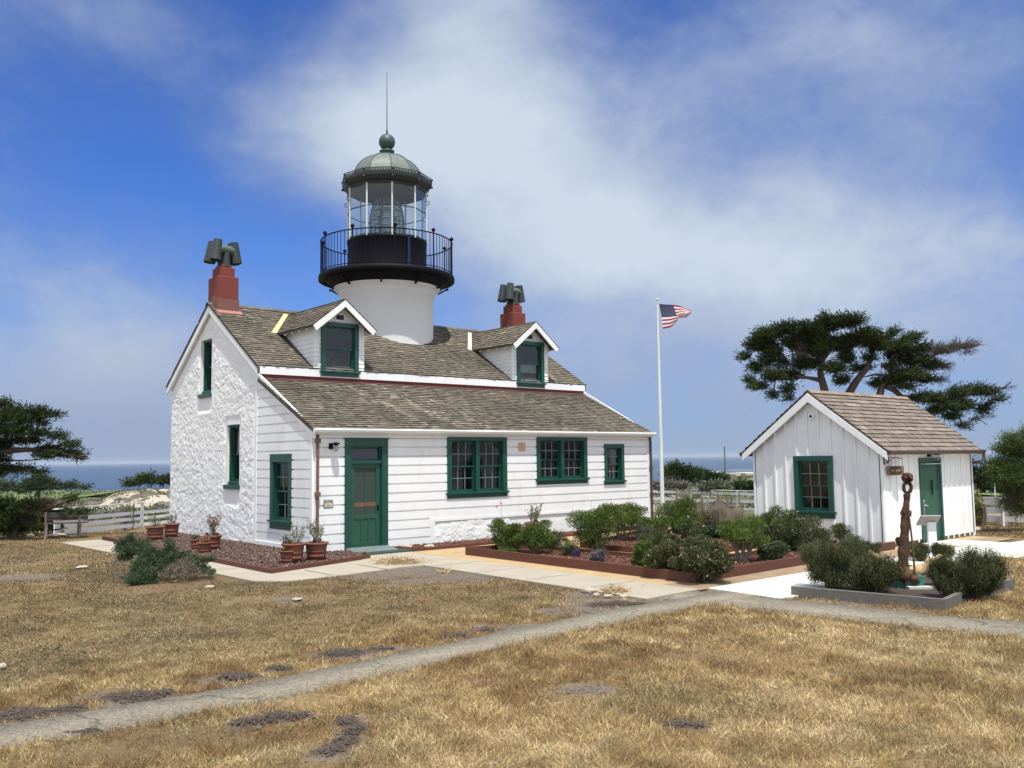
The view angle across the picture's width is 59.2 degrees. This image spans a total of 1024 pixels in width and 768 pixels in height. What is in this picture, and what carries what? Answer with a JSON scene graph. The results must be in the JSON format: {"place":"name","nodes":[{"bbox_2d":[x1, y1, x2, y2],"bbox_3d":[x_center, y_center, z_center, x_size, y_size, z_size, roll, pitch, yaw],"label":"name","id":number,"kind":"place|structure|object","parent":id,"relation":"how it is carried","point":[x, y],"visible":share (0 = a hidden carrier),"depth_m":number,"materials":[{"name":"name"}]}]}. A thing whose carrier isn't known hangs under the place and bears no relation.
{"place":"outdoors","nodes":[
{"label":"outdoors","id":0,"kind":"place"},
{"bbox_2d":[99,489,169,508],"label":"sand dune","id":1,"kind":"structure","parent":0,"point":[147,493],"depth_m":89.54,"materials":[{"name":"beige sand"}]},
{"bbox_2d":[96,486,169,507],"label":"dune scrub","id":2,"kind":"object","parent":1,"relation":"on","point":[122,492],"visible":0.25,"depth_m":91.74,"materials":[{"name":"green plant"}]},
{"bbox_2d":[0,591,755,749],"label":"grey path","id":3,"kind":"structure","parent":0,"point":[298,684],"depth_m":8.58,"materials":[{"name":"grey concrete"}]},
{"bbox_2d":[0,453,1018,491],"bbox_3d":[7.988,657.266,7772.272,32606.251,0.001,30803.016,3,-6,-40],"label":"sea","id":4,"kind":"structure","parent":0,"point":[104,476],"depth_m":1615.16,"materials":[{"name":"liquid"}]},
{"bbox_2d":[0,483,1023,767],"bbox_3d":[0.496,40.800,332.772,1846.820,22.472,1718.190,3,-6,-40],"label":"ground","id":5,"kind":"structure","parent":0,"point":[110,751],"depth_m":8.90,"materials":[{"name":"brown plant"}]},
{"bbox_2d":[0,393,93,479],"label":"cypress tree","id":6,"kind":"object","parent":5,"relation":"on","point":[30,417],"visible":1,"depth_m":28.91,"materials":[{"name":"green plant"}]},
{"bbox_2d":[0,490,95,539],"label":"cypress shrub","id":7,"kind":"object","parent":5,"relation":"on","point":[25,517],"visible":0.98,"depth_m":25.43,"materials":[{"name":"green plant"}]},
{"bbox_2d":[0,490,111,500],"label":"golf green","id":8,"kind":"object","parent":5,"relation":"on","point":[21,494],"visible":0.26,"depth_m":283.23,"materials":[{"name":"green plant"}]},
{"bbox_2d":[18,469,62,497],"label":"cypress","id":9,"kind":"object","parent":8,"relation":"on","point":[37,483],"visible":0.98,"depth_m":163.76,"materials":[{"name":"green plant"}]},
{"bbox_2d":[0,477,94,495],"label":"cypress","id":10,"kind":"object","parent":8,"relation":"on","point":[5,486],"visible":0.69,"depth_m":239.22,"materials":[{"name":"green plant"}]},
{"bbox_2d":[43,512,88,538],"bbox_3d":[-12.772,4.019,25.811,1.144,0.759,0.527,2,-5,-29],"label":"wooden bench","id":11,"kind":"object","parent":5,"relation":"on","point":[54,516],"visible":0.94,"depth_m":25.65,"materials":[{"name":"grey wood"}]},
{"bbox_2d":[53,500,169,533],"bbox_3d":[-16.945,6.114,40.443,1.994,2.507,29.056,0,-5,-10],"label":"rail fence","id":12,"kind":"object","parent":5,"relation":"on","point":[142,517],"visible":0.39,"depth_m":36.52,"materials":[{"name":"white wood"}]},
{"bbox_2d":[114,504,134,531],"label":"fence","id":13,"kind":"object","parent":5,"relation":"on","point":[118,510],"visible":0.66,"depth_m":41.48,"materials":[{"name":"wood"}]},
{"bbox_2d":[118,468,169,489],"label":"cypress","id":14,"kind":"object","parent":5,"relation":"on","point":[142,478],"visible":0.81,"depth_m":129.37,"materials":[{"name":"green plant"}]},
{"bbox_2d":[104,554,215,582],"bbox_3d":[-6.252,3.316,16.102,1.922,0.591,0.839,-1,-5,-1],"label":"dead brush","id":15,"kind":"object","parent":5,"relation":"on","point":[180,575],"visible":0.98,"depth_m":15.98,"materials":[{"name":"brown plant"}]},
{"bbox_2d":[110,533,217,585],"bbox_3d":[-6.359,3.145,16.497,1.672,0.868,1.451,2,-6,-33],"label":"juniper bush","id":16,"kind":"object","parent":5,"relation":"on","point":[142,551],"visible":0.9,"depth_m":16.31,"materials":[{"name":"green plant"}]},
{"bbox_2d":[60,539,398,582],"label":"side walk","id":17,"kind":"structure","parent":5,"relation":"on","point":[343,569],"depth_m":17.11,"materials":[{"name":"beige concrete"}]},
{"bbox_2d":[346,545,396,552],"bbox_3d":[-3.213,3.812,20.761,1.120,0.101,0.500,3,-6,-40],"label":"door ramp","id":18,"kind":"structure","parent":5,"relation":"on","point":[374,548],"depth_m":20.75,"materials":[{"name":"concrete"}]},
{"bbox_2d":[371,554,433,565],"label":"dead plant","id":19,"kind":"object","parent":5,"relation":"on","point":[393,560],"visible":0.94,"depth_m":18.10,"materials":[{"name":"beige plant"}]},
{"bbox_2d":[166,119,655,552],"bbox_3d":[-3.067,-2.285,27.759,11.796,16.200,9.535,3,-6,-40],"label":"lighthouse","id":20,"kind":"object","parent":5,"relation":"on","point":[401,398],"visible":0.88,"depth_m":24.66,"materials":[{"name":"white paint"}]},
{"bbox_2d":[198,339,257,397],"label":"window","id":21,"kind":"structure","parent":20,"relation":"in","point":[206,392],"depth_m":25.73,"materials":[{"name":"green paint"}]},
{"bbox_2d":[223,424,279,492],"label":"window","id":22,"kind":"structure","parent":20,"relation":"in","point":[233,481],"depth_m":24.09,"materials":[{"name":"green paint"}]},
{"bbox_2d":[267,454,292,530],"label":"window","id":23,"kind":"structure","parent":20,"relation":"in","point":[281,469],"depth_m":21.72,"materials":[{"name":"green paint"}]},
{"bbox_2d":[319,321,360,377],"bbox_3d":[-4.799,-0.890,24.279,1.210,1.450,0.802,3,-6,-40],"label":"window","id":24,"kind":"structure","parent":20,"relation":"in","point":[337,339],"depth_m":24.34,"materials":[{"name":"green paint"}]},
{"bbox_2d":[343,438,389,550],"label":"door","id":25,"kind":"structure","parent":20,"relation":"in","point":[366,459],"depth_m":21.13,"materials":[{"name":"green paint"}]},
{"bbox_2d":[446,437,509,498],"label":"window","id":26,"kind":"structure","parent":20,"relation":"in","point":[476,466],"depth_m":23.77,"materials":[{"name":"green paint"}]},
{"bbox_2d":[516,341,546,387],"bbox_3d":[0.374,-0.595,28.621,1.210,1.450,0.802,3,-6,-40],"label":"window","id":27,"kind":"structure","parent":20,"relation":"in","point":[530,355],"depth_m":28.66,"materials":[{"name":"green paint"}]},
{"bbox_2d":[535,437,589,484],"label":"window","id":28,"kind":"structure","parent":20,"relation":"in","point":[559,459],"depth_m":25.64,"materials":[{"name":"green paint"}]},
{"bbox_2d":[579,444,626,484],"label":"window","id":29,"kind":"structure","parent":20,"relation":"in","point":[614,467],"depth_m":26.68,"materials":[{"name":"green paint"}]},
{"bbox_2d":[0,566,926,761],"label":"soil crumbs","id":30,"kind":"object","parent":5,"relation":"on","point":[353,727],"visible":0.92,"depth_m":8.68,"materials":[{"name":"grey soil"}]},
{"bbox_2d":[2,484,986,523],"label":"coastal scrub","id":31,"kind":"object","parent":5,"relation":"on","point":[102,511],"visible":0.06,"depth_m":83.29,"materials":[{"name":"green plant"}]},
{"bbox_2d":[348,552,698,600],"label":"walkway","id":32,"kind":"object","parent":5,"relation":"on","point":[646,591],"depth_m":16.02,"materials":[{"name":"beige concrete"}]},
{"bbox_2d":[594,582,644,596],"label":"dead plant","id":33,"kind":"object","parent":5,"relation":"on","point":[613,589],"visible":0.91,"depth_m":13.92,"materials":[{"name":"beige plant"}]},
{"bbox_2d":[656,299,665,516],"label":"flagpole","id":34,"kind":"object","parent":5,"relation":"on","point":[661,468],"visible":0.81,"depth_m":51.66,"materials":[{"name":"metal"}]},
{"bbox_2d":[659,304,690,328],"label":"flag","id":35,"kind":"object","parent":34,"relation":"attached to","point":[671,315],"visible":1,"depth_m":52.23,"materials":[{"name":"fabric"}]},
{"bbox_2d":[653,477,692,491],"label":"grey bush","id":36,"kind":"object","parent":5,"relation":"on","point":[670,485],"visible":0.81,"depth_m":59.40,"materials":[{"name":"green plant"}]},
{"bbox_2d":[465,541,894,582],"bbox_3d":[3.782,3.607,19.664,7.330,0.200,6.383,3,-6,-40],"label":"timber edging","id":37,"kind":"object","parent":5,"relation":"on","point":[491,551],"visible":0.57,"depth_m":16.68,"materials":[{"name":"brown wood"}]},
{"bbox_2d":[657,458,706,482],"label":"spreading cypress","id":38,"kind":"object","parent":5,"relation":"on","point":[676,470],"visible":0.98,"depth_m":94.50,"materials":[{"name":"green plant"}]},
{"bbox_2d":[650,489,754,510],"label":"rail fence","id":39,"kind":"object","parent":5,"relation":"on","point":[691,492],"visible":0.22,"depth_m":57.52,"materials":[{"name":"white wood"}]},
{"bbox_2d":[687,465,731,484],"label":"spreading cypress","id":40,"kind":"object","parent":5,"relation":"on","point":[714,475],"visible":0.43,"depth_m":99.02,"materials":[{"name":"green plant"}]},
{"bbox_2d":[694,477,733,494],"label":"grey bush","id":41,"kind":"object","parent":5,"relation":"on","point":[708,486],"visible":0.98,"depth_m":57.57,"materials":[{"name":"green plant"}]},
{"bbox_2d":[717,491,739,505],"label":"tree guard","id":42,"kind":"object","parent":5,"relation":"on","point":[734,501],"visible":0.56,"depth_m":49.96,"materials":[{"name":"white wood"}]},
{"bbox_2d":[732,475,753,495],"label":"round bush","id":43,"kind":"object","parent":5,"relation":"on","point":[747,485],"visible":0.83,"depth_m":61.64,"materials":[{"name":"green plant"}]},
{"bbox_2d":[663,537,1015,589],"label":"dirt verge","id":44,"kind":"structure","parent":5,"relation":"on","point":[758,576],"depth_m":15.65,"materials":[{"name":"beige concrete"}]},
{"bbox_2d":[667,534,736,582],"bbox_3d":[3.179,2.913,15.077,1.097,0.842,1.175,0,-5,-8],"label":"garden shrub","id":45,"kind":"object","parent":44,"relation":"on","point":[701,554],"visible":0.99,"depth_m":14.85,"materials":[{"name":"green plant"}]},
{"bbox_2d":[739,390,986,546],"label":"gift shop shed","id":46,"kind":"structure","parent":5,"relation":"on","point":[821,454],"depth_m":21.61,"materials":[{"name":"white paint"}]},
{"bbox_2d":[793,456,836,518],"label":"window","id":47,"kind":"structure","parent":46,"relation":"in","point":[813,475],"depth_m":21.72,"materials":[{"name":"green paint"}]},
{"bbox_2d":[883,457,903,475],"bbox_3d":[8.574,1.829,20.221,0.568,0.440,0.062,1,-5,-21],"label":"gift shop sign","id":48,"kind":"object","parent":46,"relation":"attached to","point":[895,470],"visible":0.98,"depth_m":20.20,"materials":[{"name":"brown wood"}]},
{"bbox_2d":[918,458,946,542],"bbox_3d":[9.925,2.779,21.686,1.185,1.995,0.640,3,-6,-40],"label":"door","id":49,"kind":"structure","parent":46,"relation":"in","point":[929,484],"depth_m":21.60,"materials":[{"name":"green paint"}]},
{"bbox_2d":[707,539,1023,598],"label":"white walk","id":50,"kind":"structure","parent":5,"relation":"on","point":[777,588],"depth_m":14.96,"materials":[{"name":"concrete"}]},
{"bbox_2d":[798,537,854,589],"bbox_3d":[4.940,2.790,14.137,0.898,0.869,0.882,-3,-5,28],"label":"rosemary bush","id":51,"kind":"object","parent":50,"relation":"on","point":[828,564],"visible":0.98,"depth_m":13.91,"materials":[{"name":"green plant"}]},
{"bbox_2d":[836,535,873,573],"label":"rosemary bush","id":52,"kind":"object","parent":50,"relation":"on","point":[860,544],"visible":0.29,"depth_m":15.38,"materials":[{"name":"green plant"}]},
{"bbox_2d":[909,540,931,561],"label":"rosemary bush","id":53,"kind":"object","parent":50,"relation":"on","point":[921,552],"visible":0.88,"depth_m":17.45,"materials":[{"name":"green plant"}]},
{"bbox_2d":[916,515,940,556],"bbox_3d":[8.424,3.078,18.193,0.410,0.860,0.240,-1,-5,0],"label":"info stand","id":54,"kind":"object","parent":50,"relation":"on","point":[930,521],"visible":0.69,"depth_m":18.19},
{"bbox_2d":[930,542,955,558],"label":"rosemary bush","id":55,"kind":"object","parent":50,"relation":"on","point":[937,548],"visible":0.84,"depth_m":17.40,"materials":[{"name":"green plant"}]},
{"bbox_2d":[732,308,1015,430],"bbox_3d":[13.310,0.662,32.807,10.486,6.989,2.513,-1,-5,-1],"label":"cypress tree","id":56,"kind":"object","parent":5,"relation":"on","point":[817,341],"visible":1,"depth_m":32.80,"materials":[{"name":"green plant"}]},
{"bbox_2d":[791,586,961,610],"bbox_3d":[5.246,3.059,13.057,2.162,0.170,0.799,-5,-6,41],"label":"timber edging","id":57,"kind":"object","parent":5,"relation":"on","point":[926,603],"visible":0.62,"depth_m":12.64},
{"bbox_2d":[836,578,975,602],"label":"anchor bed soil","id":58,"kind":"structure","parent":5,"relation":"on","point":[931,593],"depth_m":13.47,"materials":[{"name":"brown soil"}]},
{"bbox_2d":[843,544,908,592],"bbox_3d":[5.423,2.788,13.495,0.870,0.756,0.913,-1,-5,2],"label":"rosemary bush","id":59,"kind":"object","parent":58,"relation":"on","point":[869,572],"visible":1,"depth_m":13.31,"materials":[{"name":"green plant"}]},
{"bbox_2d":[868,472,940,589],"bbox_3d":[6.148,2.300,14.206,1.095,1.811,0.766,-3,-5,27],"label":"ship anchor","id":60,"kind":"object","parent":58,"relation":"on","point":[913,578],"visible":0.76,"depth_m":13.99,"materials":[{"name":"metal"}]},
{"bbox_2d":[922,552,974,596],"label":"rosemary bush","id":61,"kind":"object","parent":58,"relation":"on","point":[948,577],"visible":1,"depth_m":12.82,"materials":[{"name":"green plant"}]},
{"bbox_2d":[925,573,1014,595],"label":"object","id":62,"kind":"object","parent":5,"relation":"on","point":[1009,584],"visible":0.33,"depth_m":13.78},
{"bbox_2d":[974,488,986,524],"bbox_3d":[13.554,3.570,26.336,0.617,1.104,0.598,0,-5,-3],"label":"young tree","id":63,"kind":"object","parent":5,"relation":"on","point":[978,517],"visible":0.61,"depth_m":26.21,"materials":[{"name":"green plant"}]},
{"bbox_2d":[952,542,1011,598],"bbox_3d":[6.745,2.695,13.074,0.852,0.837,0.862,3,-6,-40],"label":"rosemary bush","id":64,"kind":"object","parent":5,"relation":"on","point":[988,575],"visible":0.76,"depth_m":12.91,"materials":[{"name":"green plant"}]},
{"bbox_2d":[974,491,1002,495],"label":"golf green","id":65,"kind":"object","parent":5,"relation":"on","point":[987,493],"visible":0.09,"depth_m":100.86,"materials":[{"name":"green plant"}]},
{"bbox_2d":[972,455,1002,492],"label":"cypress","id":66,"kind":"object","parent":65,"relation":"on","point":[979,478],"visible":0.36,"depth_m":104.21,"materials":[{"name":"green plant"}]},
{"bbox_2d":[974,497,1023,525],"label":"rail fence","id":67,"kind":"object","parent":5,"relation":"on","point":[1003,518],"visible":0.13,"depth_m":26.41,"materials":[{"name":"white wood"}]},
{"bbox_2d":[982,421,1023,522],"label":"cypress tree","id":68,"kind":"object","parent":5,"relation":"on","point":[1008,469],"visible":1,"depth_m":23.86,"materials":[{"name":"green plant"}]},
{"bbox_2d":[0,0,1023,464],"label":"sky","id":69,"kind":"structure","parent":0,"point":[739,165],"materials":[{"name":"blue"}]},
{"bbox_2d":[522,550,798,564],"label":"garden bed soil","id":70,"kind":"structure","parent":0,"point":[616,557],"depth_m":18.49,"materials":[{"name":"brown soil"}]},
{"bbox_2d":[487,518,523,547],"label":"garden shrub","id":71,"kind":"object","parent":70,"relation":"on","point":[506,537],"visible":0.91,"depth_m":19.84,"materials":[{"name":"green plant"}]},
{"bbox_2d":[515,519,557,553],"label":"garden shrub","id":72,"kind":"object","parent":70,"relation":"on","point":[533,535],"visible":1,"depth_m":19.39,"materials":[{"name":"green plant"}]},
{"bbox_2d":[559,537,579,555],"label":"garden shrub","id":73,"kind":"object","parent":70,"relation":"on","point":[567,547],"visible":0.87,"depth_m":18.94,"materials":[{"name":"green plant"}]},
{"bbox_2d":[587,548,607,561],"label":"garden shrub","id":74,"kind":"object","parent":70,"relation":"on","point":[598,555],"visible":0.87,"depth_m":17.55,"materials":[{"name":"grey plant"}]},
{"bbox_2d":[630,540,662,566],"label":"garden shrub","id":75,"kind":"object","parent":70,"relation":"on","point":[641,548],"visible":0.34,"depth_m":16.06,"materials":[{"name":"green plant"}]},
{"bbox_2d":[642,532,683,570],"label":"garden shrub","id":76,"kind":"object","parent":70,"relation":"on","point":[658,556],"visible":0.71,"depth_m":15.56,"materials":[{"name":"green plant"}]},
{"bbox_2d":[715,517,770,562],"bbox_3d":[4.456,3.038,17.488,1.075,0.938,1.105,3,-6,-40],"label":"garden shrub","id":77,"kind":"object","parent":70,"relation":"on","point":[737,532],"visible":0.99,"depth_m":17.38,"materials":[{"name":"green plant"}]},
{"bbox_2d":[755,540,791,560],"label":"garden shrub","id":78,"kind":"object","parent":70,"relation":"on","point":[774,550],"visible":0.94,"depth_m":17.57,"materials":[{"name":"green plant"}]},
{"bbox_2d":[758,504,805,549],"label":"garden shrub","id":79,"kind":"object","parent":70,"relation":"on","point":[778,527],"visible":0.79,"depth_m":19.35,"materials":[{"name":"green plant"}]},
{"bbox_2d":[783,514,834,550],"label":"garden shrub","id":80,"kind":"object","parent":70,"relation":"on","point":[810,531],"visible":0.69,"depth_m":19.35,"materials":[{"name":"green plant"}]},
{"bbox_2d":[411,528,984,584],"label":"sand path","id":81,"kind":"structure","parent":0,"point":[457,553],"depth_m":18.07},
{"bbox_2d":[413,527,636,551],"bbox_3d":[1.217,4.023,23.722,9.370,0.100,0.132,4,-6,-43],"label":"timber edging","id":82,"kind":"object","parent":81,"relation":"on","point":[455,546],"visible":0.33,"depth_m":21.39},
{"bbox_2d":[524,502,543,526],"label":"potted plant","id":83,"kind":"object","parent":81,"relation":"on","point":[534,518],"visible":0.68,"depth_m":22.58,"materials":[{"name":"green plant"}]},
{"bbox_2d":[566,503,630,549],"bbox_3d":[1.924,3.161,19.880,1.462,1.151,1.142,3,-6,-40],"label":"garden shrub","id":84,"kind":"object","parent":81,"relation":"on","point":[593,523],"visible":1,"depth_m":19.71,"materials":[{"name":"green plant"}]},
{"bbox_2d":[542,540,836,557],"bbox_3d":[4.152,3.587,19.169,6.850,0.150,3.036,0,-5,-3],"label":"timber edging","id":85,"kind":"object","parent":81,"relation":"on","point":[613,553],"visible":0.06,"depth_m":18.90,"materials":[{"name":"brown wood"}]},
{"bbox_2d":[829,523,850,542],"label":"garden shrub","id":86,"kind":"object","parent":81,"relation":"on","point":[841,527],"visible":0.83,"depth_m":20.71,"materials":[{"name":"green plant"}]},
{"bbox_2d":[659,591,1023,637],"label":"old path","id":87,"kind":"structure","parent":0,"point":[993,626],"depth_m":11.69,"materials":[{"name":"grey concrete"}]},
{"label":"bark bed soil","id":88,"kind":"structure","parent":0,"visible":0},
{"bbox_2d":[145,514,164,540],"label":"potted plant","id":89,"kind":"object","parent":88,"relation":"on","point":[155,531],"visible":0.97,"depth_m":23.78,"materials":[{"name":"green plant"}]},
{"bbox_2d":[163,512,179,537],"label":"potted plant","id":90,"kind":"object","parent":88,"relation":"on","point":[171,529],"visible":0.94,"depth_m":24.60,"materials":[{"name":"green plant"}]},
{"bbox_2d":[102,536,369,573],"bbox_3d":[-6.782,3.951,21.793,2.946,0.120,10.614,3,-6,-40],"label":"timber edging","id":91,"kind":"object","parent":88,"relation":"on","point":[277,570],"visible":0.53,"depth_m":17.98,"materials":[{"name":"brown wood"}]},
{"bbox_2d":[112,532,364,568],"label":"bark mulch","id":92,"kind":"object","parent":88,"relation":"on","point":[259,557],"visible":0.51,"depth_m":20.22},
{"bbox_2d":[196,536,211,552],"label":"potted plant","id":93,"kind":"object","parent":92,"relation":"on","point":[204,545],"visible":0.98,"depth_m":20.33,"materials":[{"name":"brown plant"}]},
{"bbox_2d":[204,513,222,549],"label":"potted plant","id":94,"kind":"object","parent":92,"relation":"on","point":[215,537],"visible":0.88,"depth_m":21.17,"materials":[{"name":"brown plant"}]},
{"bbox_2d":[280,521,307,563],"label":"potted plant","id":95,"kind":"object","parent":92,"relation":"on","point":[296,547],"visible":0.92,"depth_m":18.17,"materials":[{"name":"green plant"}]},
{"bbox_2d":[305,519,328,560],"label":"potted plant","id":96,"kind":"object","parent":92,"relation":"on","point":[316,547],"visible":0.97,"depth_m":18.53,"materials":[{"name":"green plant"}]},
{"bbox_2d":[279,546,293,564],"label":"potted plant","id":97,"kind":"object","parent":88,"relation":"on","point":[286,557],"visible":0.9,"depth_m":18.02,"materials":[{"name":"brown plant"}]},
{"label":"garden bed soil","id":98,"kind":"structure","parent":0,"visible":0},
{"bbox_2d":[601,502,648,539],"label":"garden shrub","id":99,"kind":"object","parent":98,"relation":"on","point":[632,511],"visible":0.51,"depth_m":22.38,"materials":[{"name":"green plant"}]},
{"bbox_2d":[635,526,667,544],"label":"garden shrub","id":100,"kind":"object","parent":98,"relation":"on","point":[656,538],"visible":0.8,"depth_m":20.99,"materials":[{"name":"green plant"}]},
{"bbox_2d":[638,515,670,532],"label":"garden shrub","id":101,"kind":"object","parent":98,"relation":"on","point":[661,522],"visible":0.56,"depth_m":23.31,"materials":[{"name":"green plant"}]},
{"bbox_2d":[580,532,759,552],"bbox_3d":[3.632,3.801,21.687,4.093,0.150,4.537,3,-6,-40],"label":"timber edging","id":102,"kind":"object","parent":98,"relation":"on","point":[630,549],"visible":0.11,"depth_m":20.14,"materials":[{"name":"brown wood"}]},
{"bbox_2d":[653,494,712,533],"bbox_3d":[4.544,3.510,24.248,1.626,1.113,1.571,1,-5,-24],"label":"garden shrub","id":103,"kind":"object","parent":98,"relation":"on","point":[678,511],"visible":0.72,"depth_m":24.03,"materials":[{"name":"green plant"}]},
{"bbox_2d":[676,516,708,539],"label":"garden shrub","id":104,"kind":"object","parent":98,"relation":"on","point":[688,526],"visible":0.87,"depth_m":22.24,"materials":[{"name":"green plant"}]},
{"bbox_2d":[675,495,742,525],"bbox_3d":[5.400,3.661,25.281,1.113,1.139,1.938,9,-10,-63],"label":"tree guard","id":105,"kind":"object","parent":98,"relation":"on","point":[721,508],"visible":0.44,"depth_m":24.85,"materials":[{"name":"beige"}]},
{"bbox_2d":[699,507,719,529],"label":"garden shrub","id":106,"kind":"object","parent":98,"relation":"on","point":[710,520],"visible":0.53,"depth_m":23.78,"materials":[{"name":"green plant"}]},
{"bbox_2d":[703,522,727,537],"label":"garden shrub","id":107,"kind":"object","parent":98,"relation":"on","point":[712,533],"visible":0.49,"depth_m":22.41,"materials":[{"name":"green plant"}]},
{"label":"garden bed soil","id":108,"kind":"structure","parent":0,"visible":0},
{"bbox_2d":[392,526,841,565],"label":"redwood mulch","id":109,"kind":"object","parent":108,"relation":"on","point":[631,541],"visible":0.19,"depth_m":20.20,"materials":[{"name":"brown wood"}]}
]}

